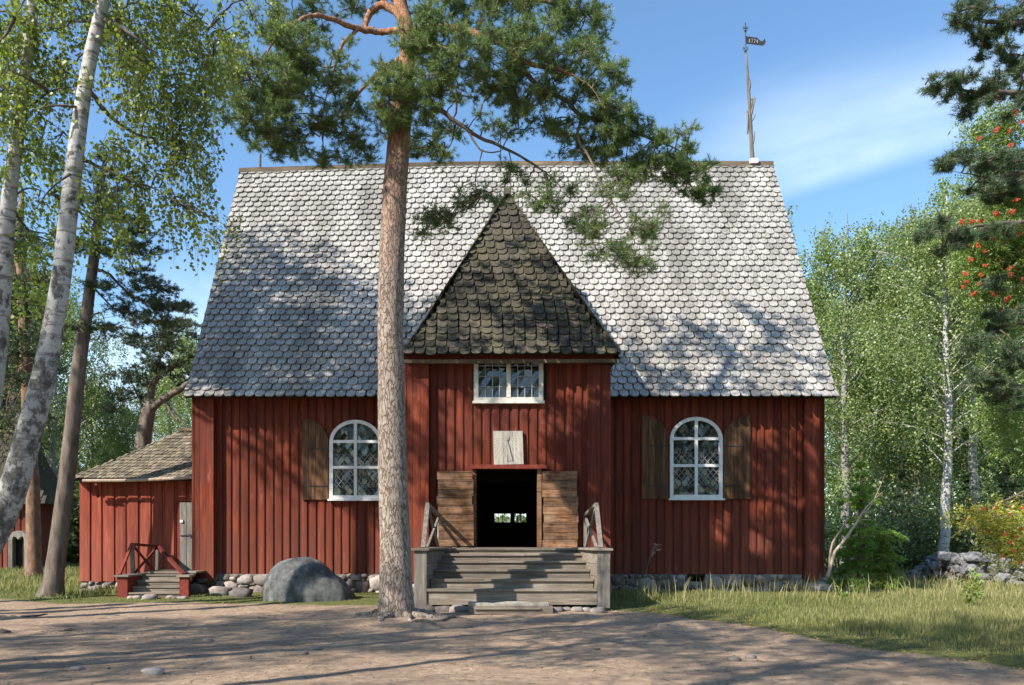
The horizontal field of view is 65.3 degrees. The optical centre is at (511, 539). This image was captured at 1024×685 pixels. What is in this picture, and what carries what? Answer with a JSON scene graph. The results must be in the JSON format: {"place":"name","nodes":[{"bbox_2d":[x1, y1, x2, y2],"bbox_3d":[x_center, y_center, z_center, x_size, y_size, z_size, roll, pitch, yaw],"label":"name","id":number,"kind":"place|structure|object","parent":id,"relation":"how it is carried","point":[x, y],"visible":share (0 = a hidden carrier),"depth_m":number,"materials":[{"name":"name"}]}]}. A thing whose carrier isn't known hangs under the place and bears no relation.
{"place":"outdoors","nodes":[
{"label":"outdoors","id":0,"kind":"place"},
{"bbox_2d":[0,542,1023,684],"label":"ground","id":1,"kind":"structure","parent":0,"point":[391,658],"depth_m":11.28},
{"bbox_2d":[0,628,10,633],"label":"tree root","id":2,"kind":"object","parent":1,"relation":"on","point":[4,631],"visible":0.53,"depth_m":13.31,"materials":[{"name":"grey plant"}]},
{"bbox_2d":[0,613,46,617],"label":"tree root","id":3,"kind":"object","parent":1,"relation":"on","point":[32,615],"visible":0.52,"depth_m":15.98,"materials":[{"name":"grey plant"}]},
{"bbox_2d":[0,325,54,449],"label":"pine tree","id":4,"kind":"object","parent":1,"relation":"on","point":[4,428],"visible":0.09,"depth_m":39.56,"materials":[{"name":"green plant"}]},
{"bbox_2d":[0,188,75,576],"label":"pine tree","id":5,"kind":"object","parent":1,"relation":"on","point":[33,561],"visible":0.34,"depth_m":30.83,"materials":[{"name":"green plant"}]},
{"bbox_2d":[0,392,77,569],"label":"red chapel","id":6,"kind":"structure","parent":1,"relation":"on","point":[13,553],"depth_m":38.81,"materials":[{"name":"red wood"}]},
{"bbox_2d":[16,538,23,568],"bbox_3d":[-23.571,0.700,38.432,0.554,1.600,0.025,0,0,0],"label":"door","id":7,"kind":"structure","parent":6,"relation":"in","point":[19,543],"depth_m":38.42,"materials":[{"name":"black wood"}]},
{"bbox_2d":[3,201,74,391],"bbox_3d":[-18.556,-5.273,28.018,5.018,13.801,5.603,0,0,-2],"label":"pine tree","id":8,"kind":"object","parent":1,"relation":"on","point":[10,375],"visible":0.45,"depth_m":28.54,"materials":[{"name":"green plant"}]},
{"bbox_2d":[6,252,77,453],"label":"birch tree","id":9,"kind":"object","parent":1,"relation":"on","point":[33,344],"visible":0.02,"depth_m":45.42,"materials":[{"name":"green plant"}]},
{"bbox_2d":[13,244,106,472],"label":"birch tree","id":10,"kind":"object","parent":1,"relation":"on","point":[67,382],"visible":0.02,"depth_m":49.77,"materials":[{"name":"green plant"}]},
{"bbox_2d":[42,412,90,494],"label":"birch tree","id":11,"kind":"object","parent":1,"relation":"on","point":[60,449],"visible":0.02,"depth_m":66.04,"materials":[{"name":"green plant"}]},
{"bbox_2d":[55,628,82,631],"bbox_3d":[-7.410,1.582,13.486,0.572,0.181,0.243,0,0,-20],"label":"tree root","id":12,"kind":"object","parent":1,"relation":"on","point":[72,629],"visible":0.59,"depth_m":13.51,"materials":[{"name":"grey plant"}]},
{"bbox_2d":[66,487,79,563],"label":"spruce tree","id":13,"kind":"object","parent":1,"relation":"on","point":[73,544],"visible":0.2,"depth_m":43.71,"materials":[{"name":"green plant"}]},
{"bbox_2d":[68,527,79,563],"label":"leafy bush","id":14,"kind":"object","parent":1,"relation":"on","point":[71,528],"visible":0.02,"depth_m":44.94,"materials":[{"name":"green plant"}]},
{"bbox_2d":[0,0,150,411],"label":"birch tree","id":15,"kind":"object","parent":1,"relation":"on","point":[17,121],"visible":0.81,"depth_m":9.80,"materials":[{"name":"green plant"}]},
{"bbox_2d":[70,665,84,670],"bbox_3d":[-5.162,1.537,9.501,0.147,0.072,0.128,0,0,0],"label":"fieldstone","id":16,"kind":"object","parent":1,"relation":"on","point":[78,668],"visible":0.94,"depth_m":9.46,"materials":[{"name":"grey stone"}]},
{"bbox_2d":[0,264,156,494],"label":"birch tree","id":17,"kind":"object","parent":1,"relation":"on","point":[92,418],"visible":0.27,"depth_m":41.79,"materials":[{"name":"green plant"}]},
{"bbox_2d":[71,455,100,555],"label":"leafy bush","id":18,"kind":"object","parent":1,"relation":"on","point":[76,527],"visible":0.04,"depth_m":44.50,"materials":[{"name":"green plant"}]},
{"bbox_2d":[43,371,133,531],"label":"birch tree","id":19,"kind":"object","parent":1,"relation":"on","point":[92,448],"visible":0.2,"depth_m":45.44,"materials":[{"name":"green plant"}]},
{"bbox_2d":[77,440,119,492],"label":"birch tree","id":20,"kind":"object","parent":1,"relation":"on","point":[101,454],"visible":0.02,"depth_m":63.40,"materials":[{"name":"green plant"}]},
{"bbox_2d":[35,147,194,596],"bbox_3d":[-10.665,-4.476,21.475,4.527,12.261,2.503,0,0,0],"label":"pine tree","id":21,"kind":"object","parent":1,"relation":"on","point":[52,583],"visible":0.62,"depth_m":21.62,"materials":[{"name":"green plant"}]},
{"bbox_2d":[82,406,154,465],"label":"birch tree","id":22,"kind":"object","parent":1,"relation":"on","point":[122,431],"visible":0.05,"depth_m":51.44,"materials":[{"name":"green plant"}]},
{"bbox_2d":[75,428,194,591],"bbox_3d":[-10.830,-0.839,25.538,3.700,5.441,5.365,0,0,0],"label":"red annex","id":23,"kind":"object","parent":1,"relation":"on","point":[141,495],"visible":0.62,"depth_m":23.35,"materials":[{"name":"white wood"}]},
{"bbox_2d":[180,502,191,569],"bbox_3d":[-9.417,-0.083,23.339,0.563,2.001,0.103,0,0,0],"label":"plank door","id":24,"kind":"structure","parent":23,"relation":"in","point":[185,507],"depth_m":23.34,"materials":[{"name":"white paint"}]},
{"bbox_2d":[0,0,288,553],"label":"birch tree","id":25,"kind":"object","parent":1,"relation":"on","point":[18,471],"visible":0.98,"depth_m":9.41,"materials":[{"name":"green plant"}]},
{"bbox_2d":[99,351,191,464],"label":"birch tree","id":26,"kind":"object","parent":1,"relation":"on","point":[163,382],"visible":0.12,"depth_m":46.79,"materials":[{"name":"green plant"}]},
{"bbox_2d":[141,594,157,599],"bbox_3d":[-9.341,1.502,20.598,0.398,0.193,0.335,0,0,0],"label":"fieldstone","id":27,"kind":"object","parent":1,"relation":"on","point":[150,596],"visible":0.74,"depth_m":20.49,"materials":[{"name":"grey stone"}]},
{"bbox_2d":[99,306,201,449],"bbox_3d":[-13.320,-3.597,30.059,4.330,10.230,2.692,0,0,0],"label":"pine tree","id":28,"kind":"object","parent":1,"relation":"on","point":[151,406],"visible":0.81,"depth_m":29.77,"materials":[{"name":"green plant"}]},
{"bbox_2d":[141,667,164,675],"bbox_3d":[-4.130,1.526,9.202,0.234,0.106,0.170,0,0,0],"label":"fieldstone","id":29,"kind":"object","parent":1,"relation":"on","point":[156,671],"visible":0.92,"depth_m":9.13,"materials":[{"name":"grey stone"}]},
{"bbox_2d":[114,543,205,597],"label":"side steps","id":30,"kind":"structure","parent":1,"relation":"on","point":[159,583],"depth_m":21.49,"materials":[{"name":"red wood"}]},
{"bbox_2d":[128,314,200,442],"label":"birch tree","id":31,"kind":"object","parent":1,"relation":"on","point":[181,406],"visible":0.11,"depth_m":40.98,"materials":[{"name":"green plant"}]},
{"bbox_2d":[204,638,212,641],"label":"fieldstone","id":32,"kind":"object","parent":1,"relation":"on","point":[208,639],"visible":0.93,"depth_m":12.16,"materials":[{"name":"grey stone"}]},
{"bbox_2d":[208,586,232,595],"bbox_3d":[-7.980,1.431,21.902,0.664,0.330,0.494,0,0,0],"label":"fieldstone","id":33,"kind":"object","parent":1,"relation":"on","point":[217,590],"visible":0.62,"depth_m":21.71,"materials":[{"name":"grey stone"}]},
{"bbox_2d":[229,587,253,597],"bbox_3d":[-7.219,1.448,21.318,0.648,0.332,0.517,0,0,0],"label":"fieldstone","id":34,"kind":"object","parent":1,"relation":"on","point":[240,592],"visible":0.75,"depth_m":21.13,"materials":[{"name":"grey stone"}]},
{"bbox_2d":[298,651,308,654],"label":"fieldstone","id":35,"kind":"object","parent":1,"relation":"on","point":[302,653],"visible":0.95,"depth_m":10.76,"materials":[{"name":"grey stone"}]},
{"bbox_2d":[262,557,355,602],"bbox_3d":[-5.150,1.103,20.375,2.447,1.334,1.713,0,0,0],"label":"boulder","id":36,"kind":"object","parent":1,"relation":"on","point":[303,579],"visible":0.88,"depth_m":19.75,"materials":[{"name":"grey stone"}]},
{"bbox_2d":[309,646,321,650],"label":"fieldstone","id":37,"kind":"object","parent":1,"relation":"on","point":[315,648],"visible":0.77,"depth_m":11.26,"materials":[{"name":"grey stone"}]},
{"bbox_2d":[418,605,434,611],"bbox_3d":[-1.848,1.521,17.302,0.403,0.194,0.348,0,0,0],"label":"fieldstone","id":38,"kind":"object","parent":1,"relation":"on","point":[428,607],"visible":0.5,"depth_m":17.17,"materials":[{"name":"grey stone"}]},
{"bbox_2d":[404,619,473,628],"bbox_3d":[-1.334,1.567,14.323,1.370,0.200,0.566,0,0,34],"label":"tree root","id":39,"kind":"object","parent":1,"relation":"on","point":[425,621],"visible":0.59,"depth_m":14.60,"materials":[{"name":"brown plant"}]},
{"bbox_2d":[434,606,450,611],"bbox_3d":[-1.490,1.521,17.265,0.429,0.188,0.293,0,0,0],"label":"fieldstone","id":40,"kind":"object","parent":1,"relation":"on","point":[441,608],"visible":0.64,"depth_m":17.15,"materials":[{"name":"grey stone"}]},
{"bbox_2d":[449,604,467,611],"bbox_3d":[-1.107,1.512,17.201,0.503,0.243,0.361,0,0,0],"label":"fieldstone","id":41,"kind":"object","parent":1,"relation":"on","point":[457,608],"visible":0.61,"depth_m":17.06,"materials":[{"name":"grey stone"}]},
{"bbox_2d":[430,615,495,621],"bbox_3d":[-1.014,1.561,15.134,1.373,0.189,0.821,0,0,28],"label":"tree root","id":42,"kind":"object","parent":1,"relation":"on","point":[446,618],"visible":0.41,"depth_m":15.20,"materials":[{"name":"brown plant"}]},
{"bbox_2d":[208,0,725,623],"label":"pine tree","id":43,"kind":"object","parent":1,"relation":"on","point":[408,88],"visible":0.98,"depth_m":15.52,"materials":[{"name":"green plant"}]},
{"bbox_2d":[0,604,1004,684],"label":"twig litter","id":44,"kind":"object","parent":1,"relation":"on","point":[448,652],"visible":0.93,"depth_m":11.26,"materials":[{"name":"brown plant"}]},
{"bbox_2d":[5,604,1007,684],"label":"grit","id":45,"kind":"object","parent":1,"relation":"on","point":[416,628],"visible":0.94,"depth_m":11.70,"materials":[{"name":"grey gravel"}]},
{"bbox_2d":[468,601,552,613],"bbox_3d":[-0.035,1.433,16.850,1.770,0.233,0.540,0,0,0],"label":"loose step","id":46,"kind":"object","parent":1,"relation":"on","point":[513,607],"visible":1,"depth_m":16.62,"materials":[{"name":"grey stone"}]},
{"bbox_2d":[183,22,839,592],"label":"wooden church","id":47,"kind":"structure","parent":1,"relation":"on","point":[671,406],"depth_m":22.94,"materials":[{"name":"wood"}]},
{"bbox_2d":[328,420,378,500],"bbox_3d":[-4.468,-2.267,22.865,1.581,2.316,0.150,0,0,0],"label":"window","id":48,"kind":"structure","parent":47,"relation":"in","point":[353,444],"depth_m":22.90,"materials":[{"name":"white paint"}]},
{"bbox_2d":[437,471,473,545],"bbox_3d":[-1.437,-0.781,20.283,0.947,1.911,0.055,0,0,-6],"label":"door leaf","id":49,"kind":"structure","parent":47,"relation":"in","point":[450,492],"depth_m":20.27,"materials":[{"name":"brown wood"}]},
{"bbox_2d":[473,364,544,403],"bbox_3d":[-0.088,-4.129,20.415,1.832,1.319,0.170,0,0,0],"label":"upper window","id":50,"kind":"structure","parent":47,"relation":"in","point":[493,383],"depth_m":20.44,"materials":[{"name":"white paint"}]},
{"bbox_2d":[498,514,523,521],"bbox_3d":[-0.046,-0.852,31.695,1.006,0.341,0.110,0,0,0],"label":"rear window","id":51,"kind":"structure","parent":47,"relation":"in","point":[512,516],"depth_m":31.68,"materials":[{"name":"glass"}]},
{"bbox_2d":[542,471,578,546],"bbox_3d":[1.225,-0.759,20.286,0.929,1.955,0.055,0,0,7],"label":"door leaf","id":52,"kind":"structure","parent":47,"relation":"in","point":[559,505],"depth_m":20.27,"materials":[{"name":"brown wood"}]},
{"bbox_2d":[668,417,724,499],"bbox_3d":[5.273,-2.316,22.865,1.597,2.382,0.150,0,0,0],"label":"window","id":53,"kind":"structure","parent":47,"relation":"in","point":[696,443],"depth_m":22.90,"materials":[{"name":"white paint"}]},
{"bbox_2d":[411,503,612,607],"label":"front steps","id":54,"kind":"structure","parent":1,"relation":"on","point":[438,582],"depth_m":17.85,"materials":[{"name":"grey wood"}]},
{"bbox_2d":[12,597,1023,673],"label":"fallen leaves","id":55,"kind":"object","parent":1,"relation":"on","point":[1020,668],"visible":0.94,"depth_m":13.11,"materials":[{"name":"brown plant"}]},
{"bbox_2d":[49,432,1022,550],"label":"distant wood","id":56,"kind":"object","parent":1,"relation":"on","point":[508,517],"depth_m":78.18,"materials":[{"name":"green plant"}]},
{"bbox_2d":[553,607,563,611],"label":"fieldstone","id":57,"kind":"object","parent":1,"relation":"on","point":[557,609],"visible":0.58,"depth_m":17.10,"materials":[{"name":"grey stone"}]},
{"bbox_2d":[571,607,582,611],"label":"fieldstone","id":58,"kind":"object","parent":1,"relation":"on","point":[576,609],"visible":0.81,"depth_m":17.10,"materials":[{"name":"grey stone"}]},
{"bbox_2d":[583,607,590,611],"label":"fieldstone","id":59,"kind":"object","parent":1,"relation":"on","point":[586,609],"visible":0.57,"depth_m":17.16,"materials":[{"name":"grey stone"}]},
{"bbox_2d":[590,607,604,612],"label":"fieldstone","id":60,"kind":"object","parent":1,"relation":"on","point":[597,609],"visible":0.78,"depth_m":16.98,"materials":[{"name":"grey stone"}]},
{"bbox_2d":[645,543,660,580],"bbox_3d":[3.783,0.768,21.521,0.471,1.383,0.262,0,0,0],"label":"dry umbel","id":61,"kind":"object","parent":1,"relation":"on","point":[652,554],"visible":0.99,"depth_m":21.50,"materials":[{"name":"brown plant"}]},
{"bbox_2d":[727,655,741,660],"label":"fieldstone","id":62,"kind":"object","parent":1,"relation":"on","point":[733,658],"visible":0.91,"depth_m":10.25,"materials":[{"name":"grey stone"}]},
{"bbox_2d":[745,654,756,658],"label":"fieldstone","id":63,"kind":"object","parent":1,"relation":"on","point":[749,656],"visible":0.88,"depth_m":10.46,"materials":[{"name":"grey stone"}]},
{"bbox_2d":[786,205,814,307],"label":"birch tree","id":64,"kind":"object","parent":1,"relation":"on","point":[788,212],"depth_m":41.69,"materials":[{"name":"green plant"}]},
{"bbox_2d":[834,586,849,599],"bbox_3d":[8.104,1.367,19.513,0.423,0.480,0.395,0,0,0],"label":"weed plant","id":65,"kind":"object","parent":1,"relation":"on","point":[845,594],"visible":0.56,"depth_m":19.53,"materials":[{"name":"green plant"}]},
{"bbox_2d":[826,475,884,576],"bbox_3d":[9.454,-0.387,22.003,1.633,2.842,0.102,0,0,0],"label":"bare branch","id":66,"kind":"object","parent":1,"relation":"on","point":[831,560],"visible":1,"depth_m":21.98,"materials":[{"name":"grey wood"}]},
{"bbox_2d":[805,272,906,489],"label":"birch tree","id":67,"kind":"object","parent":1,"relation":"on","point":[823,334],"visible":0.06,"depth_m":50.82,"materials":[{"name":"green plant"}]},
{"bbox_2d":[849,580,863,594],"bbox_3d":[9.068,1.303,21.050,0.311,0.518,0.422,0,0,-28],"label":"weed plant","id":68,"kind":"object","parent":1,"relation":"on","point":[859,588],"visible":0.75,"depth_m":21.04,"materials":[{"name":"green plant"}]},
{"bbox_2d":[825,454,911,591],"bbox_3d":[10.170,-0.474,23.212,3.027,4.229,2.851,0,0,-23],"label":"spruce tree","id":69,"kind":"object","parent":1,"relation":"on","point":[854,546],"visible":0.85,"depth_m":23.16,"materials":[{"name":"green plant"}]},
{"bbox_2d":[825,343,924,523],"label":"birch tree","id":70,"kind":"object","parent":1,"relation":"on","point":[834,496],"visible":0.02,"depth_m":59.91,"materials":[{"name":"green plant"}]},
{"bbox_2d":[825,474,929,572],"bbox_3d":[14.000,-0.517,33.612,6.899,4.418,5.636,0,0,-29],"label":"leafy bush","id":71,"kind":"object","parent":1,"relation":"on","point":[828,543],"visible":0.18,"depth_m":33.61,"materials":[{"name":"green plant"}]},
{"bbox_2d":[825,448,933,559],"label":"leafy bush","id":72,"kind":"object","parent":1,"relation":"on","point":[888,485],"visible":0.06,"depth_m":43.22,"materials":[{"name":"green plant"}]},
{"bbox_2d":[825,462,938,568],"bbox_3d":[16.372,-0.898,35.902,5.693,5.153,6.173,0,0,28],"label":"leafy bush","id":73,"kind":"object","parent":1,"relation":"on","point":[914,542],"visible":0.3,"depth_m":35.42,"materials":[{"name":"green plant"}]},
{"bbox_2d":[796,210,970,565],"bbox_3d":[16.672,-7.414,39.942,10.706,18.199,9.102,0,0,0],"label":"birch tree","id":74,"kind":"object","parent":1,"relation":"on","point":[821,272],"visible":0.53,"depth_m":39.52,"materials":[{"name":"green plant"}]},
{"bbox_2d":[864,532,908,589],"bbox_3d":[10.789,0.669,22.912,1.701,2.025,1.660,0,0,28],"label":"spruce tree","id":75,"kind":"object","parent":1,"relation":"on","point":[884,550],"visible":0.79,"depth_m":22.73,"materials":[{"name":"green plant"}]},
{"bbox_2d":[822,264,960,521],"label":"birch tree","id":76,"kind":"object","parent":1,"relation":"on","point":[887,438],"visible":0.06,"depth_m":45.77,"materials":[{"name":"green plant"}]},
{"bbox_2d":[877,453,931,566],"bbox_3d":[19.471,-1.410,39.960,2.800,6.053,2.464,0,0,18],"label":"spruce tree","id":77,"kind":"object","parent":1,"relation":"on","point":[902,476],"visible":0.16,"depth_m":39.88,"materials":[{"name":"green plant"}]},
{"bbox_2d":[874,396,939,513],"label":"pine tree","id":78,"kind":"object","parent":1,"relation":"on","point":[926,459],"visible":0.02,"depth_m":51.96,"materials":[{"name":"green plant"}]},
{"bbox_2d":[810,175,1023,551],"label":"birch tree","id":79,"kind":"object","parent":1,"relation":"on","point":[915,345],"visible":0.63,"depth_m":33.75,"materials":[{"name":"green plant"}]},
{"bbox_2d":[826,203,1019,550],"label":"birch tree","id":80,"kind":"object","parent":1,"relation":"on","point":[919,477],"visible":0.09,"depth_m":42.39,"materials":[{"name":"green plant"}]},
{"bbox_2d":[851,459,997,568],"bbox_3d":[18.819,-1.067,36.672,6.614,5.521,6.099,0,0,30],"label":"leafy bush","id":81,"kind":"object","parent":1,"relation":"on","point":[917,539],"visible":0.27,"depth_m":36.56,"materials":[{"name":"green plant"}]},
{"bbox_2d":[834,175,1023,551],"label":"birch tree","id":82,"kind":"object","parent":1,"relation":"on","point":[972,463],"visible":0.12,"depth_m":38.63,"materials":[{"name":"green plant"}]},
{"bbox_2d":[876,463,1022,554],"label":"leafy bush","id":83,"kind":"object","parent":1,"relation":"on","point":[934,504],"visible":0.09,"depth_m":43.25,"materials":[{"name":"green plant"}]},
{"bbox_2d":[878,482,1023,567],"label":"leafy bush","id":84,"kind":"object","parent":1,"relation":"on","point":[923,547],"visible":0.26,"depth_m":35.61,"materials":[{"name":"green plant"}]},
{"bbox_2d":[913,372,1011,517],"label":"birch tree","id":85,"kind":"object","parent":1,"relation":"on","point":[953,489],"visible":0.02,"depth_m":61.06,"materials":[{"name":"green plant"}]},
{"bbox_2d":[903,551,1023,585],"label":"dry stone wall","id":86,"kind":"structure","parent":1,"relation":"on","point":[943,562],"depth_m":27.28,"materials":[{"name":"grey stone"}]},
{"bbox_2d":[908,0,1023,415],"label":"pine tree","id":87,"kind":"object","parent":1,"relation":"on","point":[991,89],"visible":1,"depth_m":10.09,"materials":[{"name":"green plant"}]},
{"bbox_2d":[957,579,978,605],"bbox_3d":[9.996,1.207,17.518,0.413,0.694,0.380,0,0,38],"label":"weed plant","id":88,"kind":"object","parent":1,"relation":"on","point":[969,591],"visible":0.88,"depth_m":17.50,"materials":[{"name":"green plant"}]},
{"bbox_2d":[954,461,986,548],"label":"spruce tree","id":89,"kind":"object","parent":1,"relation":"on","point":[967,481],"visible":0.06,"depth_m":41.93,"materials":[{"name":"green plant"}]},
{"bbox_2d":[919,183,1023,505],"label":"birch tree","id":90,"kind":"object","parent":1,"relation":"on","point":[995,481],"visible":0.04,"depth_m":44.24,"materials":[{"name":"green plant"}]},
{"bbox_2d":[929,461,1023,556],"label":"leafy bush","id":91,"kind":"object","parent":1,"relation":"on","point":[966,495],"visible":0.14,"depth_m":37.06,"materials":[{"name":"green plant"}]},
{"bbox_2d":[968,568,986,599],"bbox_3d":[11.091,1.114,19.055,0.441,0.873,0.356,0,0,0],"label":"weed plant","id":92,"kind":"object","parent":1,"relation":"on","point":[979,582],"visible":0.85,"depth_m":19.03,"materials":[{"name":"green plant"}]},
{"bbox_2d":[936,96,1023,577],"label":"rowan tree","id":93,"kind":"object","parent":1,"relation":"on","point":[999,254],"visible":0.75,"depth_m":11.46,"materials":[{"name":"green plant"}]},
{"bbox_2d":[952,475,1023,555],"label":"leafy bush","id":94,"kind":"object","parent":1,"relation":"on","point":[993,514],"visible":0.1,"depth_m":35.93,"materials":[{"name":"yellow plant"}]},
{"bbox_2d":[953,292,1023,501],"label":"birch tree","id":95,"kind":"object","parent":1,"relation":"on","point":[1002,463],"visible":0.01,"depth_m":43.09,"materials":[{"name":"green plant"}]},
{"bbox_2d":[953,371,1023,508],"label":"birch tree","id":96,"kind":"object","parent":1,"relation":"on","point":[997,476],"visible":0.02,"depth_m":66.10,"materials":[{"name":"green plant"}]},
{"bbox_2d":[992,438,1023,554],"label":"spruce tree","id":97,"kind":"object","parent":1,"relation":"on","point":[1012,485],"visible":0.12,"depth_m":39.90,"materials":[{"name":"green plant"}]},
{"bbox_2d":[0,560,1023,669],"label":"meadow grass","id":98,"kind":"structure","parent":0,"point":[930,607],"depth_m":17.69,"materials":[{"name":"green plant"}]},
{"bbox_2d":[0,0,1023,519],"label":"sky","id":99,"kind":"structure","parent":0,"point":[843,128],"materials":[{"name":"blue"}]}
]}

